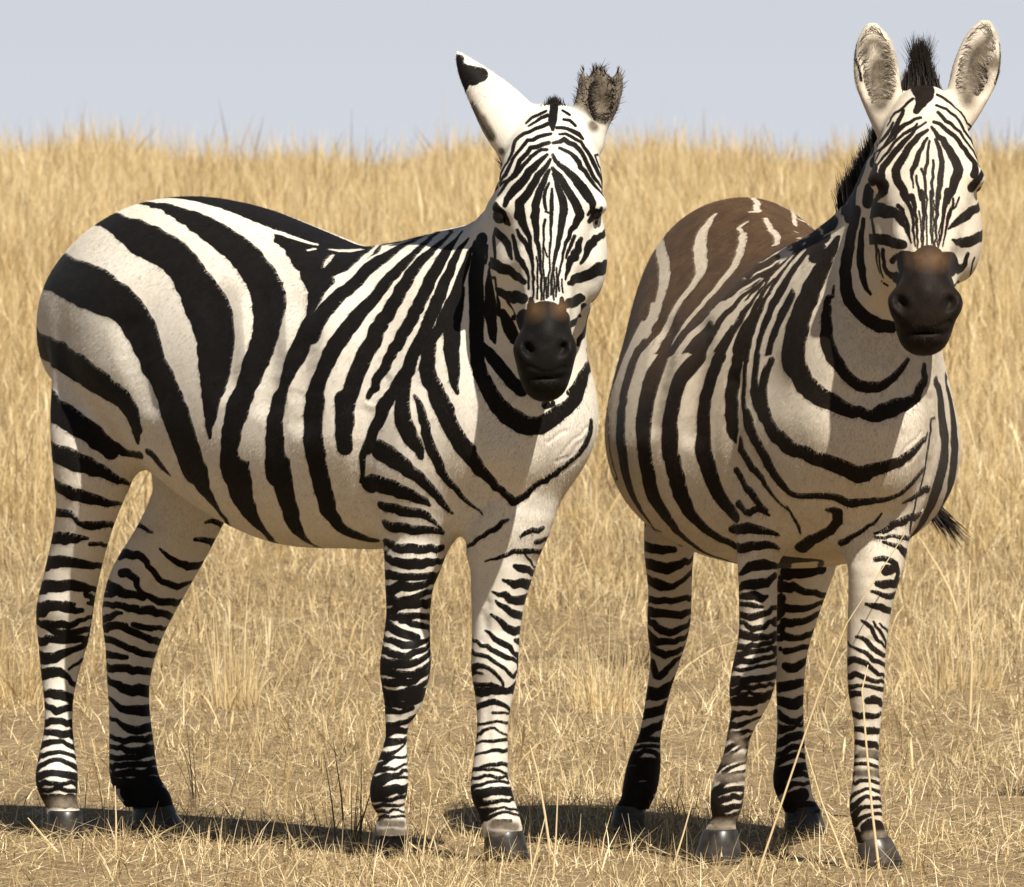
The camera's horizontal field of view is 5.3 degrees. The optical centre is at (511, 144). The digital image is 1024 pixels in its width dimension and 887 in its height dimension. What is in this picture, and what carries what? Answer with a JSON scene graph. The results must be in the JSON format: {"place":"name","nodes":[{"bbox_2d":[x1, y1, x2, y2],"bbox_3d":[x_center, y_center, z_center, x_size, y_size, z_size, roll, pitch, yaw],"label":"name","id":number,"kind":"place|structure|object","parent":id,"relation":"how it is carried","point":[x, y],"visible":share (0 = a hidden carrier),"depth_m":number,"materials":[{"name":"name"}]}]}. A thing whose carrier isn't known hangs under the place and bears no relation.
{"place":"outdoors","nodes":[
{"label":"outdoors","id":0,"kind":"place"},
{"bbox_2d":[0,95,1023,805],"bbox_3d":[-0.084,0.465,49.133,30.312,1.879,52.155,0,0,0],"label":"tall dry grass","id":1,"kind":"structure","parent":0,"point":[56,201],"depth_m":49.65,"materials":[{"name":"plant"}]},
{"bbox_2d":[0,164,1023,886],"bbox_3d":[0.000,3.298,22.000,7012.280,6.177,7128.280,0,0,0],"label":"ground","id":2,"kind":"structure","parent":0,"point":[430,726],"depth_m":25.61,"materials":[{"name":"beige plant"}]},
{"bbox_2d":[28,818,56,851],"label":"grass stalk","id":3,"kind":"object","parent":2,"relation":"on","point":[47,840],"depth_m":21.80,"materials":[{"name":"plant"}]},
{"bbox_2d":[0,619,100,706],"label":"grass tuft","id":4,"kind":"object","parent":2,"relation":"on","point":[30,683],"visible":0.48,"depth_m":27.18,"materials":[{"name":"plant"}]},
{"bbox_2d":[115,786,116,848],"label":"grass stalk","id":5,"kind":"object","parent":2,"relation":"on","point":[115,818],"depth_m":21.80,"materials":[{"name":"plant"}]},
{"bbox_2d":[158,707,247,806],"bbox_3d":[-0.680,1.300,23.309,0.216,0.210,0.114,0,0,25],"label":"dry weed","id":6,"kind":"object","parent":2,"relation":"on","point":[195,795],"visible":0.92,"depth_m":23.29,"materials":[{"name":"beige plant"}]},
{"bbox_2d":[198,561,284,708],"bbox_3d":[-0.668,1.203,27.057,0.221,0.372,0.286,0,0,0],"label":"grass tuft","id":7,"kind":"object","parent":2,"relation":"on","point":[235,678],"visible":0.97,"depth_m":27.05,"materials":[{"name":"plant"}]},
{"bbox_2d":[35,51,626,861],"bbox_3d":[-0.370,0.609,21.896,0.577,1.591,1.784,0,0,-39],"label":"zebra","id":8,"kind":"object","parent":2,"relation":"on","point":[415,407],"visible":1,"depth_m":21.55,"materials":[{"name":"multicoloured"}]},
{"bbox_2d":[309,740,369,848],"bbox_3d":[-0.334,1.298,21.940,0.115,0.214,0.135,0,0,25],"label":"dry weed","id":9,"kind":"object","parent":2,"relation":"on","point":[359,830],"visible":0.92,"depth_m":21.92,"materials":[{"name":"brown plant"}]},
{"bbox_2d":[318,110,386,181],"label":"dry weed","id":10,"kind":"object","parent":2,"relation":"on","point":[365,154],"visible":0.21,"depth_m":65.49,"materials":[{"name":"beige plant"}]},
{"bbox_2d":[369,128,411,182],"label":"dry weed","id":11,"kind":"object","parent":2,"relation":"on","point":[384,156],"visible":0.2,"depth_m":65.66,"materials":[{"name":"beige plant"}]},
{"bbox_2d":[422,798,430,855],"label":"grass stalk","id":12,"kind":"object","parent":2,"relation":"on","point":[426,828],"depth_m":21.55,"materials":[{"name":"plant"}]},
{"bbox_2d":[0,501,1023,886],"bbox_3d":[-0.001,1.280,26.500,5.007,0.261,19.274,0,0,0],"label":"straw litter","id":13,"kind":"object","parent":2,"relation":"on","point":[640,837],"visible":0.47,"depth_m":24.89,"materials":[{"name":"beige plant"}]},
{"bbox_2d":[528,818,544,881],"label":"grass stalk","id":14,"kind":"object","parent":2,"relation":"on","point":[536,852],"depth_m":20.90,"materials":[{"name":"plant"}]},
{"bbox_2d":[530,745,551,855],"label":"grass stalk","id":15,"kind":"object","parent":2,"relation":"on","point":[546,826],"depth_m":21.67,"materials":[{"name":"plant"}]},
{"bbox_2d":[552,787,558,879],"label":"grass stalk","id":16,"kind":"object","parent":2,"relation":"on","point":[555,837],"depth_m":20.96,"materials":[{"name":"plant"}]},
{"bbox_2d":[528,606,648,713],"bbox_3d":[0.262,1.254,26.864,0.413,0.273,0.392,0,0,14],"label":"grass tuft","id":17,"kind":"object","parent":2,"relation":"on","point":[591,697],"visible":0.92,"depth_m":26.86,"materials":[{"name":"plant"}]},
{"bbox_2d":[575,634,711,669],"bbox_3d":[0.337,1.326,28.674,0.329,0.119,0.303,0,0,-42],"label":"withered clump","id":18,"kind":"object","parent":2,"relation":"on","point":[641,664],"visible":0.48,"depth_m":28.65,"materials":[{"name":"beige plant"}]},
{"bbox_2d":[673,796,693,867],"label":"grass stalk","id":19,"kind":"object","parent":2,"relation":"on","point":[678,849],"depth_m":21.31,"materials":[{"name":"plant"}]},
{"bbox_2d":[675,641,737,678],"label":"grass stalk","id":20,"kind":"object","parent":2,"relation":"on","point":[680,672],"depth_m":28.19,"materials":[{"name":"plant"}]},
{"bbox_2d":[764,127,814,178],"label":"dry weed","id":21,"kind":"object","parent":2,"relation":"on","point":[792,152],"visible":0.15,"depth_m":65.64,"materials":[{"name":"beige plant"}]},
{"bbox_2d":[604,20,1001,869],"bbox_3d":[0.564,0.579,21.737,0.767,1.649,1.868,0,0,0],"label":"zebra","id":22,"kind":"object","parent":2,"relation":"on","point":[782,428],"visible":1,"depth_m":21.32,"materials":[{"name":"multicoloured"}]},
{"bbox_2d":[805,746,850,873],"bbox_3d":[0.607,1.280,21.143,0.094,0.249,0.005,0,0,20],"label":"grass stalk","id":23,"kind":"object","parent":2,"relation":"on","point":[841,852],"depth_m":21.14,"materials":[{"name":"plant"}]},
{"bbox_2d":[757,532,905,873],"bbox_3d":[0.613,1.075,21.150,0.294,0.661,0.009,0,0,-8],"label":"grass stalk","id":24,"kind":"object","parent":2,"relation":"on","point":[776,818],"depth_m":21.14,"materials":[{"name":"plant"}]},
{"bbox_2d":[861,665,879,874],"bbox_3d":[0.688,1.201,21.084,0.018,0.408,0.050,0,0,-30],"label":"grass stalk","id":25,"kind":"object","parent":2,"relation":"on","point":[873,823],"depth_m":21.08,"materials":[{"name":"plant"}]},
{"bbox_2d":[920,538,961,623],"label":"grass stalk","id":26,"kind":"object","parent":2,"relation":"on","point":[950,590],"depth_m":30.53,"materials":[{"name":"plant"}]},
{"bbox_2d":[886,548,1023,692],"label":"grass tuft","id":27,"kind":"object","parent":2,"relation":"on","point":[942,684],"visible":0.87,"depth_m":27.78,"materials":[{"name":"plant"}]},
{"bbox_2d":[967,560,972,719],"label":"grass stalk","id":28,"kind":"object","parent":2,"relation":"on","point":[971,685],"depth_m":26.58,"materials":[{"name":"plant"}]},
{"bbox_2d":[971,115,1023,155],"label":"dry weed","id":29,"kind":"object","parent":2,"relation":"on","point":[1003,139],"visible":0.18,"depth_m":65.67,"materials":[{"name":"beige plant"}]},
{"bbox_2d":[986,776,1023,795],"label":"withered clump","id":30,"kind":"object","parent":2,"relation":"on","point":[1018,790],"visible":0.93,"depth_m":23.68,"materials":[{"name":"beige plant"}]},
{"bbox_2d":[0,0,1023,164],"label":"sky","id":31,"kind":"structure","parent":0,"point":[309,63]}
]}

